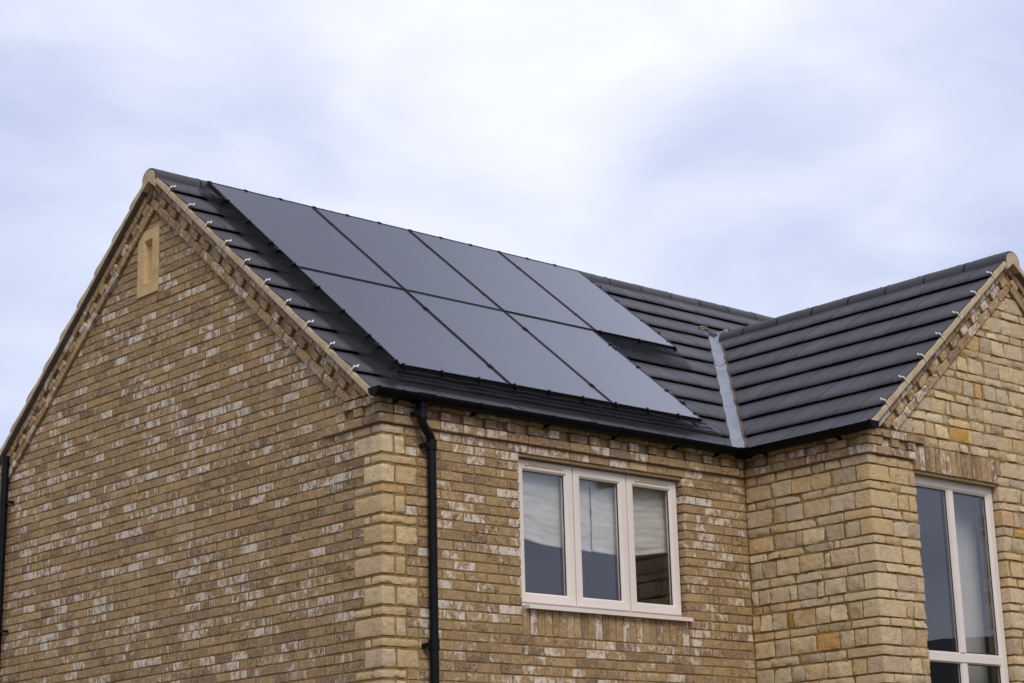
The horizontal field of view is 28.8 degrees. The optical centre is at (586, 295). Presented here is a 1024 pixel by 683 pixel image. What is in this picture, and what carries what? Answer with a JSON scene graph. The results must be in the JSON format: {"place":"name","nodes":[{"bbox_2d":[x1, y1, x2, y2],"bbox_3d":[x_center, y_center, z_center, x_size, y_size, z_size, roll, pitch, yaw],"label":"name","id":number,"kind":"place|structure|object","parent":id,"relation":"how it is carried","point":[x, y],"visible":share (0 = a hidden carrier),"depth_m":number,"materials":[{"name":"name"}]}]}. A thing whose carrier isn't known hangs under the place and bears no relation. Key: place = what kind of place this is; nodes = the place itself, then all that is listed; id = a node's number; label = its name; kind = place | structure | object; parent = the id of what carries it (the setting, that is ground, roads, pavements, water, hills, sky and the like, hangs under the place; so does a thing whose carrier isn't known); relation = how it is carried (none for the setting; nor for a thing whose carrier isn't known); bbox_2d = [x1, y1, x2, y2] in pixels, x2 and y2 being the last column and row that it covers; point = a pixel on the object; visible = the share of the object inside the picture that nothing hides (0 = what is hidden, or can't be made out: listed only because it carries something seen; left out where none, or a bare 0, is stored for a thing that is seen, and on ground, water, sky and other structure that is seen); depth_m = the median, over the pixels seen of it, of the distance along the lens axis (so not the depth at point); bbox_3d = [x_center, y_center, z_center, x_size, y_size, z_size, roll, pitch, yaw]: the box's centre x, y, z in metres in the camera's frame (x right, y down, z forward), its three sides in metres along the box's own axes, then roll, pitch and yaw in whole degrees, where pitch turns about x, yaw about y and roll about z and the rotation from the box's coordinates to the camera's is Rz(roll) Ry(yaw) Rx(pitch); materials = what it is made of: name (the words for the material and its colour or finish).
{"place":"outdoors","nodes":[
{"label":"outdoors","id":0,"kind":"place"},
{"bbox_2d":[0,0,1023,448],"label":"sky","id":1,"kind":"structure","parent":0,"point":[770,158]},
{"label":"ground","id":2,"kind":"structure","parent":0,"visible":0},
{"bbox_2d":[0,168,1023,682],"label":"brick house","id":3,"kind":"structure","parent":2,"relation":"on","point":[228,454],"depth_m":16.78,"materials":[{"name":"brick"}]},
{"bbox_2d":[217,196,601,288],"bbox_3d":[-1.527,-0.395,18.982,4.648,0.185,0.099,13,-22,-42],"label":"mounting rail","id":4,"kind":"object","parent":3,"relation":"attached to","point":[222,199],"visible":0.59,"depth_m":17.47,"materials":[{"name":"black metal"}]},
{"bbox_2d":[199,181,724,438],"bbox_3d":[-0.753,0.227,17.909,4.818,2.494,2.924,13,-22,-42],"label":"bird guard","id":5,"kind":"object","parent":3,"relation":"attached to","point":[441,375],"visible":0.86,"depth_m":16.41,"materials":[{"name":"black metal"}]},
{"bbox_2d":[308,283,618,350],"bbox_3d":[-0.975,0.274,17.366,3.505,0.185,0.099,13,-22,-42],"label":"mounting rail","id":6,"kind":"object","parent":3,"relation":"attached to","point":[313,285],"visible":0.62,"depth_m":16.24,"materials":[{"name":"black metal"}]},
{"bbox_2d":[270,246,660,334],"bbox_3d":[-0.949,0.062,18.244,4.648,0.185,0.099,13,-22,-42],"label":"mounting rail","id":7,"kind":"object","parent":3,"relation":"attached to","point":[276,249],"visible":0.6,"depth_m":16.73,"materials":[{"name":"black metal"}]},
{"bbox_2d":[207,181,402,288],"bbox_3d":[-2.476,-0.519,17.494,1.120,0.036,1.755,13,18,-42],"label":"solar panel","id":8,"kind":"object","parent":7,"relation":"attached to","point":[305,236],"visible":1,"depth_m":17.44,"materials":[{"name":"black glass"}]},
{"bbox_2d":[313,207,501,309],"bbox_3d":[-1.652,-0.329,18.257,1.118,0.036,1.755,13,18,-42],"label":"solar panel","id":9,"kind":"object","parent":7,"relation":"attached to","point":[406,259],"visible":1,"depth_m":18.22,"materials":[{"name":"black glass"}]},
{"bbox_2d":[409,230,593,330],"bbox_3d":[-0.823,-0.139,19.024,1.134,0.036,1.755,13,18,-42],"label":"solar panel","id":10,"kind":"object","parent":7,"relation":"attached to","point":[502,282],"visible":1,"depth_m":18.98,"materials":[{"name":"black glass"}]},
{"bbox_2d":[499,252,676,349],"bbox_3d":[-0.001,0.050,19.785,1.096,0.034,1.755,13,18,-42],"label":"solar panel","id":11,"kind":"object","parent":7,"relation":"attached to","point":[594,306],"visible":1,"depth_m":19.73,"materials":[{"name":"black glass"}]},
{"bbox_2d":[370,342,686,404],"bbox_3d":[-0.387,0.741,16.614,3.505,0.185,0.099,13,-22,-42],"label":"mounting rail","id":12,"kind":"object","parent":3,"relation":"attached to","point":[376,345],"visible":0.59,"depth_m":15.47,"materials":[{"name":"black metal"}]},
{"bbox_2d":[297,267,508,386],"bbox_3d":[-1.506,0.254,16.254,1.120,0.036,1.733,13,18,-42],"label":"solar panel","id":13,"kind":"object","parent":12,"relation":"attached to","point":[404,326],"visible":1,"depth_m":16.19,"materials":[{"name":"black glass"}]},
{"bbox_2d":[406,290,611,405],"bbox_3d":[-0.679,0.443,17.019,1.125,0.034,1.733,13,18,-42],"label":"solar panel","id":14,"kind":"object","parent":12,"relation":"attached to","point":[508,348],"visible":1,"depth_m":16.96,"materials":[{"name":"black glass"}]},
{"bbox_2d":[505,311,702,421],"bbox_3d":[0.140,0.633,17.778,1.100,0.034,1.733,13,18,-42],"label":"solar panel","id":15,"kind":"object","parent":12,"relation":"attached to","point":[611,373],"visible":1,"depth_m":17.73,"materials":[{"name":"black glass"}]},
{"bbox_2d":[522,471,591,552],"bbox_3d":[-0.271,1.704,16.034,0.843,0.666,0.027,13,-22,-42],"label":"paper blind","id":16,"kind":"object","parent":3,"relation":"hanging from","point":[542,514],"visible":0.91,"depth_m":15.99,"materials":[{"name":"white paper"}]},
{"bbox_2d":[517,453,693,621],"bbox_3d":[0.114,1.998,16.200,1.867,1.220,0.242,13,-22,-42],"label":"casement window","id":17,"kind":"structure","parent":3,"relation":"in","point":[570,472],"depth_m":16.22,"materials":[{"name":"paint"}]},
{"bbox_2d":[590,481,667,555],"bbox_3d":[0.388,1.858,16.653,0.963,0.664,0.022,13,-22,-42],"label":"paper blind","id":18,"kind":"object","parent":3,"relation":"hanging from","point":[650,525],"visible":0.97,"depth_m":16.66,"materials":[{"name":"white paper"}]},
{"bbox_2d":[913,470,1008,682],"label":"tall window","id":19,"kind":"structure","parent":3,"relation":"in","point":[949,485],"depth_m":17.28,"materials":[{"name":"white plastic"}]},
{"bbox_2d":[953,493,988,682],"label":"window curtain","id":20,"kind":"object","parent":3,"relation":"hanging from","point":[969,576],"depth_m":17.69,"materials":[{"name":"fabric"}]}
]}

